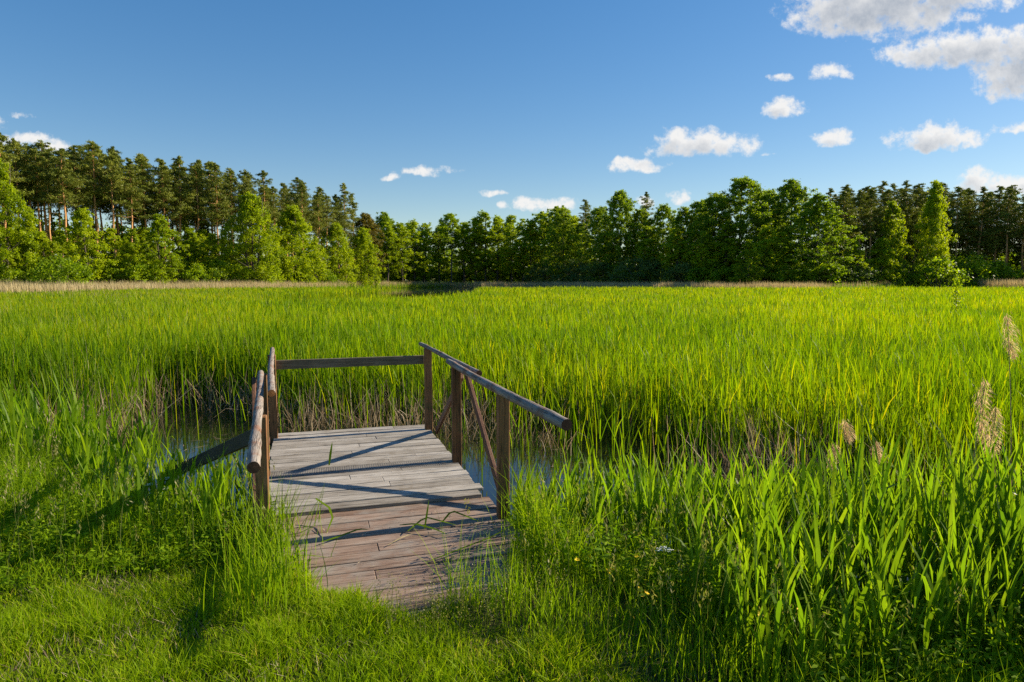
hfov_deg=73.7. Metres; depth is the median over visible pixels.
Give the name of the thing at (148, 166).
pine tree
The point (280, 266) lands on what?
young tree
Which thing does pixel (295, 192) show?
pine tree
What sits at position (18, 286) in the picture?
dry reed belt
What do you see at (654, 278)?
bush
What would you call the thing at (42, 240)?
young tree
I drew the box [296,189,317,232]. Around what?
pine tree
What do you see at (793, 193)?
oak tree
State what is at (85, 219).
young tree
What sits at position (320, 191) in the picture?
pine tree
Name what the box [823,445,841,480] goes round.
dry reed
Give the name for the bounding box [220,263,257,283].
bush
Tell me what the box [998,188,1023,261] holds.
pine tree
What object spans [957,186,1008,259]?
pine tree
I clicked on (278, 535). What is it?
meadow grass
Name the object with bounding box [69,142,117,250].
pine tree
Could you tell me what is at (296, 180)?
pine tree
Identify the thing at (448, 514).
fallen leaf
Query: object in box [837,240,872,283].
young tree
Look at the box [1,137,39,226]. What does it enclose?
pine tree
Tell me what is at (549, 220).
alder tree
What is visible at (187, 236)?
young tree
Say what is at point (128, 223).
pine tree
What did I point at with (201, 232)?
young tree
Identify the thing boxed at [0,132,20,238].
pine tree
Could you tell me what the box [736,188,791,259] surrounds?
oak tree
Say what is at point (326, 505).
fallen leaf
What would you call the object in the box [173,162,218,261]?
pine tree
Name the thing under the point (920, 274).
willow bush
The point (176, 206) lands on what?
pine tree
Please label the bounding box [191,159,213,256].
spruce tree
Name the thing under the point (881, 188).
pine tree
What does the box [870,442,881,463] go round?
dry reed
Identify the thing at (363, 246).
birch tree
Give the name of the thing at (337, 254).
birch tree
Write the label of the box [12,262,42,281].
bush
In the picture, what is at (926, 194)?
pine tree
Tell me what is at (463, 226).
alder tree
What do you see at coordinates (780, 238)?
young tree
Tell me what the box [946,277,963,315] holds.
young sapling
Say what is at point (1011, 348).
dry reed
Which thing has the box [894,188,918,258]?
pine tree
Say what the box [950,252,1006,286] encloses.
bush
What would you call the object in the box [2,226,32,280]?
young tree
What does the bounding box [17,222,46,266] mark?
young tree
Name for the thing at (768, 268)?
bush
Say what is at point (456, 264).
alder tree
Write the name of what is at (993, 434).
dry reed
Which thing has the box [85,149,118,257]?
pine tree
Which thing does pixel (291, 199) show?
pine tree
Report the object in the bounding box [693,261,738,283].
bush
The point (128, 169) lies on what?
pine tree
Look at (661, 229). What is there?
oak tree
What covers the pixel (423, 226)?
alder tree
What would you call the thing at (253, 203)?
birch tree
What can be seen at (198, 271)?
bush
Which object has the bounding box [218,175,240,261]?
pine tree
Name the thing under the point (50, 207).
pine tree
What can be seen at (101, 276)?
bush
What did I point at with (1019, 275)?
bush
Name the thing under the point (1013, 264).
wood interior
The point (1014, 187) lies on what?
pine tree
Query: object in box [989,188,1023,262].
pine tree
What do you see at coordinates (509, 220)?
alder tree
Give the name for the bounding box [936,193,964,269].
pine tree
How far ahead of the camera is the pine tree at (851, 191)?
146.09 m
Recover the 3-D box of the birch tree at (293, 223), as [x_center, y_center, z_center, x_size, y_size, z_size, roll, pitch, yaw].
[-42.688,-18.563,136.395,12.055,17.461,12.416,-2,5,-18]
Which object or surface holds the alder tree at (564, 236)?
on the ground at (498, 623)
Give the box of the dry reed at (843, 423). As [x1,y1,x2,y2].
[839,419,856,461]
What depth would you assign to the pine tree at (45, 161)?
112.08 m
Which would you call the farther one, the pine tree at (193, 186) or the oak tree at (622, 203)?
the oak tree at (622, 203)
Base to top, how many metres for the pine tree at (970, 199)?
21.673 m
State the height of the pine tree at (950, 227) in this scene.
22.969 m
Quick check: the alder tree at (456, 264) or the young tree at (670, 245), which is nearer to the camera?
the young tree at (670, 245)
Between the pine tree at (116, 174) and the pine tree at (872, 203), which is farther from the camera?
the pine tree at (872, 203)
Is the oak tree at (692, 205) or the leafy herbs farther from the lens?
the oak tree at (692, 205)
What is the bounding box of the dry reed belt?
[0,277,1023,293]
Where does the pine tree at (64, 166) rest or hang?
on the ground at (498, 623)
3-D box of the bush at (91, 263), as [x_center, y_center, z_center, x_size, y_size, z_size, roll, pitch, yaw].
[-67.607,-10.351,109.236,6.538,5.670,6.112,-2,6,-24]
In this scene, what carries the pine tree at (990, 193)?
on the ground at (498, 623)
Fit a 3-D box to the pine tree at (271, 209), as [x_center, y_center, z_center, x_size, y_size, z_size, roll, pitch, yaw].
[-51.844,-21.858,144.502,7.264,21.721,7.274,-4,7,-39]
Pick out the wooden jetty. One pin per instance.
(378, 482)
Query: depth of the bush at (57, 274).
96.18 m
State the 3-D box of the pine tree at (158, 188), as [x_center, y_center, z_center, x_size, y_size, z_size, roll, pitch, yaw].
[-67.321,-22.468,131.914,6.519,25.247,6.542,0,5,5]
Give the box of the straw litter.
[292,437,510,592]
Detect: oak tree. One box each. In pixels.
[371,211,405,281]
[540,207,580,276]
[571,206,614,280]
[586,189,643,281]
[621,208,656,265]
[650,203,677,279]
[662,206,697,281]
[671,199,710,264]
[683,191,747,281]
[699,175,790,271]
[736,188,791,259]
[759,178,827,267]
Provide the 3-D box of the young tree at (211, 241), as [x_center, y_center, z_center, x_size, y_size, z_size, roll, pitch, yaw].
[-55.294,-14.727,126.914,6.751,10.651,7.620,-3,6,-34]
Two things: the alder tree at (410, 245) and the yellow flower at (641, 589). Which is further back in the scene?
the alder tree at (410, 245)
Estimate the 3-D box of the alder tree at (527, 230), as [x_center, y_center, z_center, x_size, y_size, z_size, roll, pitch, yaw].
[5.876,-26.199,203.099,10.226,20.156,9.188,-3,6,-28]
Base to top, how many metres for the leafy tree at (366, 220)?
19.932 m
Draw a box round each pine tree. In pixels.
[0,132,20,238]
[0,141,39,244]
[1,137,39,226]
[3,140,36,225]
[11,142,42,251]
[18,147,53,230]
[21,139,67,256]
[24,152,47,211]
[25,149,70,255]
[31,152,63,252]
[31,202,56,230]
[36,148,91,253]
[46,159,78,282]
[53,149,78,240]
[54,145,99,238]
[54,151,86,236]
[67,145,100,256]
[69,141,109,251]
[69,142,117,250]
[83,157,98,243]
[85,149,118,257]
[88,153,135,251]
[92,151,135,250]
[95,146,124,235]
[111,158,155,265]
[115,163,153,228]
[118,153,159,241]
[121,156,165,228]
[144,158,181,258]
[148,160,172,216]
[154,173,187,252]
[157,155,203,250]
[157,175,179,260]
[164,163,194,248]
[169,171,196,240]
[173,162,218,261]
[181,171,210,232]
[196,162,232,259]
[200,161,226,255]
[201,161,222,232]
[212,167,243,262]
[217,174,235,240]
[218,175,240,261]
[233,169,257,258]
[239,174,258,267]
[253,170,280,254]
[253,188,281,232]
[265,186,285,235]
[272,183,294,258]
[275,192,305,271]
[283,177,312,258]
[290,182,311,249]
[293,180,316,251]
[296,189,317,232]
[307,195,326,238]
[308,193,330,280]
[310,186,331,262]
[317,194,339,262]
[325,194,351,270]
[327,198,347,272]
[332,183,358,280]
[345,193,360,259]
[576,199,594,236]
[639,192,656,229]
[810,188,846,279]
[821,194,848,261]
[829,191,863,261]
[835,189,873,254]
[838,183,856,222]
[844,190,879,265]
[850,185,886,258]
[852,188,889,279]
[863,180,890,258]
[867,190,908,256]
[868,189,906,279]
[890,183,900,199]
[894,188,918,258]
[896,180,925,269]
[903,187,929,268]
[908,191,927,270]
[908,191,929,263]
[909,183,934,264]
[928,188,960,258]
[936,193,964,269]
[937,190,961,259]
[939,182,951,193]
[945,186,974,278]
[950,195,989,278]
[953,188,979,269]
[953,189,988,267]
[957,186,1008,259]
[961,191,1010,264]
[970,195,1003,260]
[976,185,1018,261]
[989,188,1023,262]
[989,197,1023,263]
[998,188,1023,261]
[1001,185,1021,223]
[1006,194,1023,270]
[1011,200,1023,260]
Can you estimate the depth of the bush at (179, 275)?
118.50 m
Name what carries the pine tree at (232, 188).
on the ground at (498, 623)
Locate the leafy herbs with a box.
[0,444,1023,681]
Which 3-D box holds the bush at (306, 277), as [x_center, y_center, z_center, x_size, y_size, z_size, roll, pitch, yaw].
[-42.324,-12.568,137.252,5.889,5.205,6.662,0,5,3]
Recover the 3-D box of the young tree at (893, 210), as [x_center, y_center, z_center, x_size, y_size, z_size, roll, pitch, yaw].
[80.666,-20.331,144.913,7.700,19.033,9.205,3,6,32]
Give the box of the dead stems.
[0,288,1023,522]
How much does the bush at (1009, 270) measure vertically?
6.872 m
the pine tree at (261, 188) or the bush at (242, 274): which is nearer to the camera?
the bush at (242, 274)
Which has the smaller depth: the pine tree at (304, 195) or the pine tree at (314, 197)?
the pine tree at (304, 195)
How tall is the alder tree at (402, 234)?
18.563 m
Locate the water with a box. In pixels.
[8,287,1023,582]
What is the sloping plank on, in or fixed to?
attached to the wooden jetty
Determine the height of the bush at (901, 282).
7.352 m
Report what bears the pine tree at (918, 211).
on the ground at (498, 623)
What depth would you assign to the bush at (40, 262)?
102.08 m
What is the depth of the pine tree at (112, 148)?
130.03 m
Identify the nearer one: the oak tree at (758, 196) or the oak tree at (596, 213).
the oak tree at (758, 196)
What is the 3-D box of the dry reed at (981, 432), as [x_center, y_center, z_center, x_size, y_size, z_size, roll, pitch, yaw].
[3.405,1.142,4.913,0.196,1.153,0.136,2,5,20]
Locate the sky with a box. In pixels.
[0,0,1023,280]
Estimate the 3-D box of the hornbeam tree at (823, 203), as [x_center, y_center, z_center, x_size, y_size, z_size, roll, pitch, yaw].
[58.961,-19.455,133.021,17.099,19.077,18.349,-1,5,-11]
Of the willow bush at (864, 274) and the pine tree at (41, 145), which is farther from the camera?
the willow bush at (864, 274)
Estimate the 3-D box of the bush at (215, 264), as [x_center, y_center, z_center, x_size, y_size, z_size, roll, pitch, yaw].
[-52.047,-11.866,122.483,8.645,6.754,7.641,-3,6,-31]
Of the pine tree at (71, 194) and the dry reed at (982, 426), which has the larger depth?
the pine tree at (71, 194)
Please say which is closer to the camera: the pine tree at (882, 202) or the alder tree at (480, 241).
the pine tree at (882, 202)
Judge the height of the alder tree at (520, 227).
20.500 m
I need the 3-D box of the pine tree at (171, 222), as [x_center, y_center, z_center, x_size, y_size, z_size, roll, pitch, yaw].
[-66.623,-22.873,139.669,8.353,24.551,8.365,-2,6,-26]
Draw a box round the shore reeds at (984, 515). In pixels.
[0,367,1023,681]
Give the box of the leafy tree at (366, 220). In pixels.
[346,212,385,279]
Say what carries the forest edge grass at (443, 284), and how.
on the ground at (498, 623)
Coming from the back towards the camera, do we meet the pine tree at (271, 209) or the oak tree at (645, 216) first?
the oak tree at (645, 216)
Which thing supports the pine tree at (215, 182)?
on the ground at (498, 623)
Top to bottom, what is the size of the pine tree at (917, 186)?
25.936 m
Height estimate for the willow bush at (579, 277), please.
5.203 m
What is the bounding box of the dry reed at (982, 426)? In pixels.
[969,380,993,493]
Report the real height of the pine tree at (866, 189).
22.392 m
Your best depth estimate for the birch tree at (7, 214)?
99.77 m
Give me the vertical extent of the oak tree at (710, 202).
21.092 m
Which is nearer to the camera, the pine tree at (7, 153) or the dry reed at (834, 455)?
the dry reed at (834, 455)
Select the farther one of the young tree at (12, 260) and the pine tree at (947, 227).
the pine tree at (947, 227)
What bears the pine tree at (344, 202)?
on the ground at (498, 623)
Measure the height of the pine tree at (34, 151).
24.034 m
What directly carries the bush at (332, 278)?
on the ground at (498, 623)
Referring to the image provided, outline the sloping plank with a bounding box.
[162,430,250,479]
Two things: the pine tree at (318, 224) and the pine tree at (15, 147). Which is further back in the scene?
the pine tree at (318, 224)
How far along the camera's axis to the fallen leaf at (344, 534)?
4.66 m
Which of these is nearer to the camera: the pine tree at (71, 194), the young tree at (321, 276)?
the pine tree at (71, 194)
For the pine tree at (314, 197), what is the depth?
160.31 m
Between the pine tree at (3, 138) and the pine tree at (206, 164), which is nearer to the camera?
the pine tree at (3, 138)
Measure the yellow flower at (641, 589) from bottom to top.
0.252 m
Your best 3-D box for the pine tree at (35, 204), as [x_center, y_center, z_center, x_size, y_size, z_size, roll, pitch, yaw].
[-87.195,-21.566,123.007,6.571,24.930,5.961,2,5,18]
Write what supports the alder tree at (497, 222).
on the ground at (498, 623)
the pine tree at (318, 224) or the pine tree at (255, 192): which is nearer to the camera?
the pine tree at (255, 192)
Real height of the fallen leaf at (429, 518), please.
0.046 m
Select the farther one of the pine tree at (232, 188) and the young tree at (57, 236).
the pine tree at (232, 188)
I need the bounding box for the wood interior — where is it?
[0,207,1023,284]
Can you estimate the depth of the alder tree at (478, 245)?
214.57 m
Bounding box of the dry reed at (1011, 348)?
[999,311,1019,467]
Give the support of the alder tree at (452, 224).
on the ground at (498, 623)
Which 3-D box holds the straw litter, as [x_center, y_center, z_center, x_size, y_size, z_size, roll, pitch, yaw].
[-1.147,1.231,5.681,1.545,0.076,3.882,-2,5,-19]
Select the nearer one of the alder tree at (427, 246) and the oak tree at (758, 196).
the oak tree at (758, 196)
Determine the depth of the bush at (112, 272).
109.96 m
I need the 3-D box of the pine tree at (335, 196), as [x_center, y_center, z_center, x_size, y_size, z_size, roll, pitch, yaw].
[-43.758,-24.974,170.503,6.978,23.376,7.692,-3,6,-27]
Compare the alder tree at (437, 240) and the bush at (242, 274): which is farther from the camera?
the alder tree at (437, 240)
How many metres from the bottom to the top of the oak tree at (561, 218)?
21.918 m
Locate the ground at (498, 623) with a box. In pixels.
[0,281,1023,681]
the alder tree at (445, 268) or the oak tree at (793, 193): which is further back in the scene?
the alder tree at (445, 268)
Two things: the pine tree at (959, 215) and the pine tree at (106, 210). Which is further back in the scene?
the pine tree at (959, 215)
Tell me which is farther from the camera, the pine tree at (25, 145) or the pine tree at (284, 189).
the pine tree at (284, 189)
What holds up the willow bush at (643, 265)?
on the ground at (498, 623)
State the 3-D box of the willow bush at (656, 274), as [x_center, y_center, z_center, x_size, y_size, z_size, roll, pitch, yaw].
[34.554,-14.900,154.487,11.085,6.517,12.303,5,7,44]
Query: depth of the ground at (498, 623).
3.38 m
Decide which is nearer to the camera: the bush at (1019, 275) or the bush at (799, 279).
the bush at (799, 279)
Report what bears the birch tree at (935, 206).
on the ground at (498, 623)
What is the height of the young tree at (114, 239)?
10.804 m
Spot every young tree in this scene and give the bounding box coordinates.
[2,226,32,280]
[2,243,24,269]
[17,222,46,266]
[27,231,59,279]
[40,229,80,281]
[55,207,118,282]
[91,228,128,282]
[112,228,151,281]
[133,227,161,281]
[137,213,190,284]
[175,227,208,279]
[177,258,189,280]
[180,229,220,279]
[197,233,222,281]
[222,247,240,275]
[264,250,287,280]
[305,239,337,284]
[558,224,593,278]
[584,233,622,280]
[627,226,667,278]
[659,228,689,280]
[683,231,723,280]
[707,224,742,281]
[729,240,766,284]
[741,225,789,283]
[763,231,800,283]
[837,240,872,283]
[863,236,906,285]
[872,200,910,277]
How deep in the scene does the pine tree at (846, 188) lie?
155.13 m
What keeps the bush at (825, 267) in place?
on the ground at (498, 623)
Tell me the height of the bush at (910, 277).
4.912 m
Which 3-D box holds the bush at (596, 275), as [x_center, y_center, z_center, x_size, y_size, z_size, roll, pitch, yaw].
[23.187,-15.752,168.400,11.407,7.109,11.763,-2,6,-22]
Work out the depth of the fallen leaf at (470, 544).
4.45 m
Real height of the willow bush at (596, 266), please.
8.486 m
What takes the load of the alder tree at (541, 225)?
on the ground at (498, 623)
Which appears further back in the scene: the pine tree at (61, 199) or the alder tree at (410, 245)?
the alder tree at (410, 245)
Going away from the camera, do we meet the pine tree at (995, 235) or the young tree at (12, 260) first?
the young tree at (12, 260)
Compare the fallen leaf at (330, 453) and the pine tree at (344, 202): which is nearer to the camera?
the fallen leaf at (330, 453)
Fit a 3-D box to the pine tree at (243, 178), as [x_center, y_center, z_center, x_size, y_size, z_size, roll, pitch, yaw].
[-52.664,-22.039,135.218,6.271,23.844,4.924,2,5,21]
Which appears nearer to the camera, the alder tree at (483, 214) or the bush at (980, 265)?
the bush at (980, 265)
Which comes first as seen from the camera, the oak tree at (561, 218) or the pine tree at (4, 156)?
the pine tree at (4, 156)
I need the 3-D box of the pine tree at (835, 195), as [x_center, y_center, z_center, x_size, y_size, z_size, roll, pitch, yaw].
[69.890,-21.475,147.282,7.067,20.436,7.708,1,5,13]
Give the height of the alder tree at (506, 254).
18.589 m
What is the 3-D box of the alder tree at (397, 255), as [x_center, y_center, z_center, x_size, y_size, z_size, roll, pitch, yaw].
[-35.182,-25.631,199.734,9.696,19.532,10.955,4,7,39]
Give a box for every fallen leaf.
[314,498,333,533]
[321,529,367,541]
[328,444,331,464]
[400,523,449,535]
[408,517,458,530]
[424,501,428,528]
[427,522,515,561]
[442,511,482,522]
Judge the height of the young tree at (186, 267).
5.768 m
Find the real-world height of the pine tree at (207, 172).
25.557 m
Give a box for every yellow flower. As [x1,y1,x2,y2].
[637,586,643,628]
[639,592,644,644]
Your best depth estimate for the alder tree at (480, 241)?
208.32 m
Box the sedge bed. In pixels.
[0,285,1023,509]
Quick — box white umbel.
[655,546,673,596]
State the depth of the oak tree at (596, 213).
173.06 m
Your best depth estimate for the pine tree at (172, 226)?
142.48 m
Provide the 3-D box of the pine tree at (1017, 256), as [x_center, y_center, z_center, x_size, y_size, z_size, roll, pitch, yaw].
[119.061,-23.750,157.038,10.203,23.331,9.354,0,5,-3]
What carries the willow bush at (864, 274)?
on the ground at (498, 623)
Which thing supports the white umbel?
on the ground at (498, 623)
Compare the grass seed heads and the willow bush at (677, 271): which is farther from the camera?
the willow bush at (677, 271)
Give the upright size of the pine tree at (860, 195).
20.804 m
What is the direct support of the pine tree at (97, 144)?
on the ground at (498, 623)
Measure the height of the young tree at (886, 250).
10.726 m
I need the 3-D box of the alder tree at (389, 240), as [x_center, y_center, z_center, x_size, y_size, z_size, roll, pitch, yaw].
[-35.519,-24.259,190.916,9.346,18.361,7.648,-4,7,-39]
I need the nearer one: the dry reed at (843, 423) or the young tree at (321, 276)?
the dry reed at (843, 423)
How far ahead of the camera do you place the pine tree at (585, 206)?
181.17 m
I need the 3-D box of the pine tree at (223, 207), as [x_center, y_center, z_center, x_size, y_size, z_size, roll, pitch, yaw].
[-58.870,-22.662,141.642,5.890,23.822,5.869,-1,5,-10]
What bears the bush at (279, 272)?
on the ground at (498, 623)
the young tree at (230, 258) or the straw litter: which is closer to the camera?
the straw litter
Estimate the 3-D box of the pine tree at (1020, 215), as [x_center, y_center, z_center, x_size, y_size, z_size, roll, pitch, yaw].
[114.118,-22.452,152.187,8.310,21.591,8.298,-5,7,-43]
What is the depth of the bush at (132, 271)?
110.61 m
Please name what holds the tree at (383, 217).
on the ground at (498, 623)
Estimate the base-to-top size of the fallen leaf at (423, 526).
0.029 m
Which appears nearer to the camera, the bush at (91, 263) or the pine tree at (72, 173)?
the bush at (91, 263)
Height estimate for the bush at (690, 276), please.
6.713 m
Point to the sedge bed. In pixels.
(923, 355)
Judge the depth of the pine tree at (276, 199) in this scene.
139.71 m
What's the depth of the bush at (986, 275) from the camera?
144.25 m
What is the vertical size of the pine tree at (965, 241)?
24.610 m
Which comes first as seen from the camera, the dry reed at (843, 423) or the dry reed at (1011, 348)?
the dry reed at (1011, 348)
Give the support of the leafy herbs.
on the ground at (498, 623)
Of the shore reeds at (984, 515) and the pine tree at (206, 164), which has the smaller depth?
the shore reeds at (984, 515)
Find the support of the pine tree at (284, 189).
on the ground at (498, 623)
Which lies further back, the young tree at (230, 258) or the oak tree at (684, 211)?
the oak tree at (684, 211)
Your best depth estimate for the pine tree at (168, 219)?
134.99 m
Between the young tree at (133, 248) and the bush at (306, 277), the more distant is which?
the bush at (306, 277)
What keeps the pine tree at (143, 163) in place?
on the ground at (498, 623)
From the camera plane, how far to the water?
8.82 m
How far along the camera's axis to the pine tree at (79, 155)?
123.08 m
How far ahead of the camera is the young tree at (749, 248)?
130.64 m
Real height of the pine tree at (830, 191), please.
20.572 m
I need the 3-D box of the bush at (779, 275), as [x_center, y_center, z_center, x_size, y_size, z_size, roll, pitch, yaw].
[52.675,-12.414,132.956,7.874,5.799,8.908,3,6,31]
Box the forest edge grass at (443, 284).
[2,278,1022,288]
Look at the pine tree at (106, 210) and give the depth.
125.67 m
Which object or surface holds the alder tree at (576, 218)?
on the ground at (498, 623)
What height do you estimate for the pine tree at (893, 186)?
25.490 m
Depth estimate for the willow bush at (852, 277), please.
132.04 m
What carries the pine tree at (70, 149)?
on the ground at (498, 623)
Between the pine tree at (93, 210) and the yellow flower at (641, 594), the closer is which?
the yellow flower at (641, 594)
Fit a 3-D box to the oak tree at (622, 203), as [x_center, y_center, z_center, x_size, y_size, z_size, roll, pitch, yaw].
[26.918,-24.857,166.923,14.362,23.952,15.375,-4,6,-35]
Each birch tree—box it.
[0,158,45,283]
[214,192,290,283]
[270,204,328,284]
[319,222,359,285]
[346,226,385,287]
[908,179,959,284]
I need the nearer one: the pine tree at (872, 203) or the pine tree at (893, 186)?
the pine tree at (872, 203)
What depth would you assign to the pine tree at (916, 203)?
151.69 m
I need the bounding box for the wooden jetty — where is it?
[247,342,571,622]
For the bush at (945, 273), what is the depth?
134.27 m
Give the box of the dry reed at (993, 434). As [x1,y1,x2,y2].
[985,407,1004,478]
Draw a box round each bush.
[0,262,29,283]
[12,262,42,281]
[21,253,102,287]
[22,255,70,283]
[68,261,101,283]
[90,266,109,282]
[101,260,140,283]
[110,256,154,283]
[141,263,169,283]
[162,260,193,283]
[178,262,213,283]
[203,257,241,283]
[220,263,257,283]
[255,265,284,281]
[288,266,312,283]
[319,271,340,285]
[523,262,560,283]
[530,263,560,285]
[547,257,602,282]
[562,258,625,283]
[569,271,585,282]
[584,264,625,281]
[606,254,678,283]
[628,267,660,285]
[640,261,682,283]
[658,261,703,284]
[685,261,723,283]
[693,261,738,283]
[723,271,746,283]
[739,263,786,284]
[767,263,802,284]
[786,270,814,284]
[791,257,850,286]
[816,263,865,285]
[842,265,882,286]
[863,256,909,286]
[885,268,925,286]
[896,264,949,286]
[911,255,973,288]
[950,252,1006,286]
[974,267,1002,280]
[990,260,1017,279]
[1006,268,1023,280]
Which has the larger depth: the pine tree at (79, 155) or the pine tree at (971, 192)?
the pine tree at (971, 192)
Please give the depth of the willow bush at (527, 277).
194.58 m
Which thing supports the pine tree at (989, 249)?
on the ground at (498, 623)
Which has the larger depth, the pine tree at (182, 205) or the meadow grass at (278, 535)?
the pine tree at (182, 205)
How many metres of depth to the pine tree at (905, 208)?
150.19 m
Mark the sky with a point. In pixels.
(424, 110)
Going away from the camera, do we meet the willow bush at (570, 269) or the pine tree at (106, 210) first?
the pine tree at (106, 210)
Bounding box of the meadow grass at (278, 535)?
[0,429,1023,681]
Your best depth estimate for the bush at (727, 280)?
139.78 m
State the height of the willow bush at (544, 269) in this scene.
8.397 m
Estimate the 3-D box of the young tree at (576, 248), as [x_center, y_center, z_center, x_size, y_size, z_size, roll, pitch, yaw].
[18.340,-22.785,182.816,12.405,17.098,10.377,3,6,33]
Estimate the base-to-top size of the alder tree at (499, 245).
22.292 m
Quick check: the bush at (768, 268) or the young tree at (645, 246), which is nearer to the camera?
the bush at (768, 268)
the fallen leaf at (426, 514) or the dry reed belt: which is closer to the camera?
the fallen leaf at (426, 514)
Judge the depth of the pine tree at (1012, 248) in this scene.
158.49 m
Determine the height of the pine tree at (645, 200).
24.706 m
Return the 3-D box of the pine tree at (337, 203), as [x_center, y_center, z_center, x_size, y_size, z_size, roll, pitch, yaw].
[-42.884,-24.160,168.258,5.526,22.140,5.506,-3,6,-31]
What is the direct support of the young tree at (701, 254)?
on the ground at (498, 623)
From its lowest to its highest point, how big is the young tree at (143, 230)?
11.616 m
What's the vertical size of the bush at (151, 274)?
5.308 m
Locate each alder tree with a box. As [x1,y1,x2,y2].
[376,221,404,281]
[385,221,409,281]
[385,222,418,284]
[397,222,422,282]
[400,218,431,283]
[410,228,436,282]
[415,222,445,278]
[429,225,450,280]
[430,223,456,281]
[437,213,468,282]
[448,221,477,281]
[450,229,472,280]
[458,215,495,282]
[466,209,501,281]
[469,229,490,282]
[480,214,508,281]
[483,217,511,282]
[494,225,524,282]
[498,215,522,282]
[507,218,535,282]
[515,210,561,276]
[515,219,543,281]
[532,205,565,271]
[555,214,583,263]
[559,215,593,253]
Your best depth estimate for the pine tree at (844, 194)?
138.72 m
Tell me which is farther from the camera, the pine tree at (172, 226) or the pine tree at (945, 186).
the pine tree at (945, 186)
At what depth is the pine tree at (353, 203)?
173.22 m
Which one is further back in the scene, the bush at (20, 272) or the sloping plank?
the bush at (20, 272)
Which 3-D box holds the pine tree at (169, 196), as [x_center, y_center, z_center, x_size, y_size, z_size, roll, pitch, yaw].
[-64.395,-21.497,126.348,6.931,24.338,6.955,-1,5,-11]
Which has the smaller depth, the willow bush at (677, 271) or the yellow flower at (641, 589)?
the yellow flower at (641, 589)
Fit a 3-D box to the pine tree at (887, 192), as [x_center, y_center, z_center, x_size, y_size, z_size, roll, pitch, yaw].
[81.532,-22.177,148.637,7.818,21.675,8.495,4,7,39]
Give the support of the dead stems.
on the water
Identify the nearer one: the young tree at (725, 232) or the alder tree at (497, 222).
the young tree at (725, 232)
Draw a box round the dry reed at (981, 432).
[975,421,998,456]
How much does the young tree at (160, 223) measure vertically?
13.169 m
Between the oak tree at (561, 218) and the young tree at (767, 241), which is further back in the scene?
the oak tree at (561, 218)
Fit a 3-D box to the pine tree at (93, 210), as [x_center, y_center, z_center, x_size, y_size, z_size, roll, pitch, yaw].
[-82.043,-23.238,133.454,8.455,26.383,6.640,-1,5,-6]
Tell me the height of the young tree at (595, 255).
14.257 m
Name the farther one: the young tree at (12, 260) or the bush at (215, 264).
the bush at (215, 264)
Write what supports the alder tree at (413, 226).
on the ground at (498, 623)
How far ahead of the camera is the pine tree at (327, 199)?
161.85 m
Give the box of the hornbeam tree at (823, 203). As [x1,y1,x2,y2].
[772,192,869,285]
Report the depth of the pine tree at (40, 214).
128.44 m

